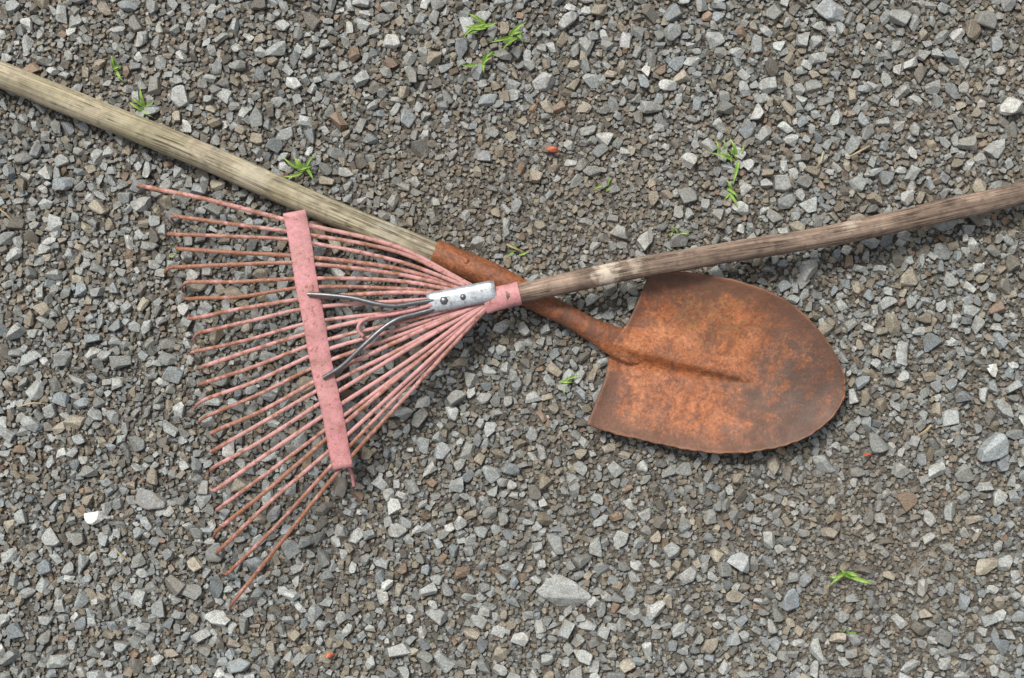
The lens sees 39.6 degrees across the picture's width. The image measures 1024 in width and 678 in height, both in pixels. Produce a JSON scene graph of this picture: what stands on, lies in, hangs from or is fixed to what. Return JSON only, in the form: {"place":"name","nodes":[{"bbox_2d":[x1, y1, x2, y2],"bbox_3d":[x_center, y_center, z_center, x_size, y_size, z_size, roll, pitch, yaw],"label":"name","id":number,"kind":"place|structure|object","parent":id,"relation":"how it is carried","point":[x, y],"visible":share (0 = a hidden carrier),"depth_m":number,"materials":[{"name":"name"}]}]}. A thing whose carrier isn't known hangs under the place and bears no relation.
{"place":"outdoors","nodes":[
{"label":"outdoors","id":0,"kind":"place"},
{"bbox_2d":[0,0,1023,677],"bbox_3d":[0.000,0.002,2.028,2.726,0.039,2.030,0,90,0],"label":"gravel","id":1,"kind":"structure","parent":0,"point":[558,588],"depth_m":2.03,"materials":[{"name":"grey gravel"}]},
{"bbox_2d":[0,209,12,220],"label":"straw","id":2,"kind":"object","parent":1,"relation":"on","point":[2,211],"visible":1,"depth_m":2.02,"materials":[{"name":"beige plant"}]},
{"bbox_2d":[19,402,40,406],"bbox_3d":[-0.685,0.093,2.021,0.032,0.006,0.007,0,90,0],"label":"straw","id":3,"kind":"object","parent":1,"relation":"on","point":[30,403],"visible":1,"depth_m":2.02,"materials":[{"name":"beige plant"}]},
{"bbox_2d":[111,56,124,82],"bbox_3d":[-0.562,-0.384,2.021,0.014,0.007,0.042,-12,90,0],"label":"grass tuft","id":4,"kind":"object","parent":1,"relation":"on","point":[113,61],"visible":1,"depth_m":2.02,"materials":[{"name":"green plant"}]},
{"bbox_2d":[114,548,129,561],"bbox_3d":[-0.555,0.307,2.021,0.029,0.006,0.003,42,90,0],"label":"straw","id":5,"kind":"object","parent":1,"relation":"on","point":[119,553],"visible":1,"depth_m":2.02,"materials":[{"name":"beige plant"}]},
{"bbox_2d":[130,89,154,116],"bbox_3d":[-0.520,-0.335,2.020,0.041,0.009,0.029,35,90,0],"label":"grass tuft","id":6,"kind":"object","parent":1,"relation":"on","point":[142,104],"visible":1,"depth_m":2.02,"materials":[{"name":"green plant"}]},
{"bbox_2d":[283,155,313,180],"bbox_3d":[-0.302,-0.243,2.019,0.048,0.011,0.041,0,90,0],"label":"grass tuft","id":7,"kind":"object","parent":1,"relation":"on","point":[300,166],"visible":1,"depth_m":2.02,"materials":[{"name":"green plant"}]},
{"bbox_2d":[325,653,334,657],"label":"dead leaf","id":8,"kind":"object","parent":1,"relation":"on","point":[327,655],"visible":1,"depth_m":2.02,"materials":[{"name":"orange plant"}]},
{"bbox_2d":[0,60,845,453],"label":"shovel","id":9,"kind":"object","parent":1,"relation":"on","point":[706,362],"visible":0.98,"depth_m":2.00,"materials":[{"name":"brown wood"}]},
{"bbox_2d":[460,51,494,71],"bbox_3d":[-0.044,-0.389,2.020,0.056,0.010,0.025,-20,90,0],"label":"grass tuft","id":10,"kind":"object","parent":1,"relation":"on","point":[487,56],"visible":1,"depth_m":2.02,"materials":[{"name":"green plant"}]},
{"bbox_2d":[463,14,496,36],"bbox_3d":[-0.050,-0.451,2.019,0.054,0.011,0.029,-24,90,0],"label":"grass tuft","id":11,"kind":"object","parent":1,"relation":"on","point":[481,25],"visible":1,"depth_m":2.02,"materials":[{"name":"green plant"}]},
{"bbox_2d":[489,22,525,50],"bbox_3d":[0.000,-0.426,2.018,0.060,0.014,0.027,-33,90,0],"label":"grass tuft","id":12,"kind":"object","parent":1,"relation":"on","point":[514,30],"visible":1,"depth_m":2.02,"materials":[{"name":"green plant"}]},
{"bbox_2d":[506,244,522,251],"bbox_3d":[0.004,-0.129,2.021,0.026,0.006,0.003,25,90,0],"label":"straw","id":13,"kind":"object","parent":1,"relation":"on","point":[517,249],"visible":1,"depth_m":2.02,"materials":[{"name":"beige plant"}]},
{"bbox_2d":[506,245,527,256],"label":"grass tuft","id":14,"kind":"object","parent":1,"relation":"on","point":[511,252],"visible":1,"depth_m":2.02,"materials":[{"name":"green plant"}]},
{"bbox_2d":[546,146,558,151],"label":"dead leaf","id":15,"kind":"object","parent":1,"relation":"on","point":[552,149],"visible":1,"depth_m":2.02,"materials":[{"name":"plant"}]},
{"bbox_2d":[559,375,579,392],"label":"grass tuft","id":16,"kind":"object","parent":1,"relation":"on","point":[565,381],"visible":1,"depth_m":2.02,"materials":[{"name":"green plant"}]},
{"bbox_2d":[135,182,1023,611],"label":"leaf rake","id":17,"kind":"object","parent":1,"relation":"on","point":[451,298],"visible":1,"depth_m":1.97,"materials":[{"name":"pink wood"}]},
{"bbox_2d":[595,177,610,190],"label":"grass tuft","id":18,"kind":"object","parent":1,"relation":"on","point":[599,186],"visible":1,"depth_m":2.02,"materials":[{"name":"green plant"}]},
{"bbox_2d":[670,226,689,235],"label":"grass tuft","id":19,"kind":"object","parent":1,"relation":"on","point":[677,232],"visible":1,"depth_m":2.02,"materials":[{"name":"green plant"}]},
{"bbox_2d":[716,140,731,162],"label":"grass tuft","id":20,"kind":"object","parent":1,"relation":"on","point":[719,150],"visible":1,"depth_m":2.02,"materials":[{"name":"green plant"}]},
{"bbox_2d":[708,139,743,183],"bbox_3d":[0.315,-0.255,2.016,0.049,0.017,0.060,-37,90,0],"label":"grass tuft","id":21,"kind":"object","parent":1,"relation":"on","point":[734,151],"visible":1,"depth_m":2.02,"materials":[{"name":"green plant"}]},
{"bbox_2d":[724,180,737,206],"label":"grass tuft","id":22,"kind":"object","parent":1,"relation":"on","point":[731,191],"visible":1,"depth_m":2.02,"materials":[{"name":"green plant"}]},
{"bbox_2d":[817,152,823,167],"bbox_3d":[0.438,-0.255,2.021,0.011,0.006,0.022,0,90,0],"label":"straw","id":23,"kind":"object","parent":1,"relation":"on","point":[821,159],"visible":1,"depth_m":2.02,"materials":[{"name":"beige plant"}]},
{"bbox_2d":[828,569,872,585],"bbox_3d":[0.482,0.339,2.017,0.066,0.016,0.026,0,90,0],"label":"grass tuft","id":24,"kind":"object","parent":1,"relation":"on","point":[850,574],"visible":1,"depth_m":2.02,"materials":[{"name":"green plant"}]},
{"bbox_2d":[846,145,869,157],"bbox_3d":[0.492,-0.266,2.021,0.037,0.006,0.003,-29,90,0],"label":"straw","id":25,"kind":"object","parent":1,"relation":"on","point":[859,151],"visible":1,"depth_m":2.02,"materials":[{"name":"beige plant"}]}
]}

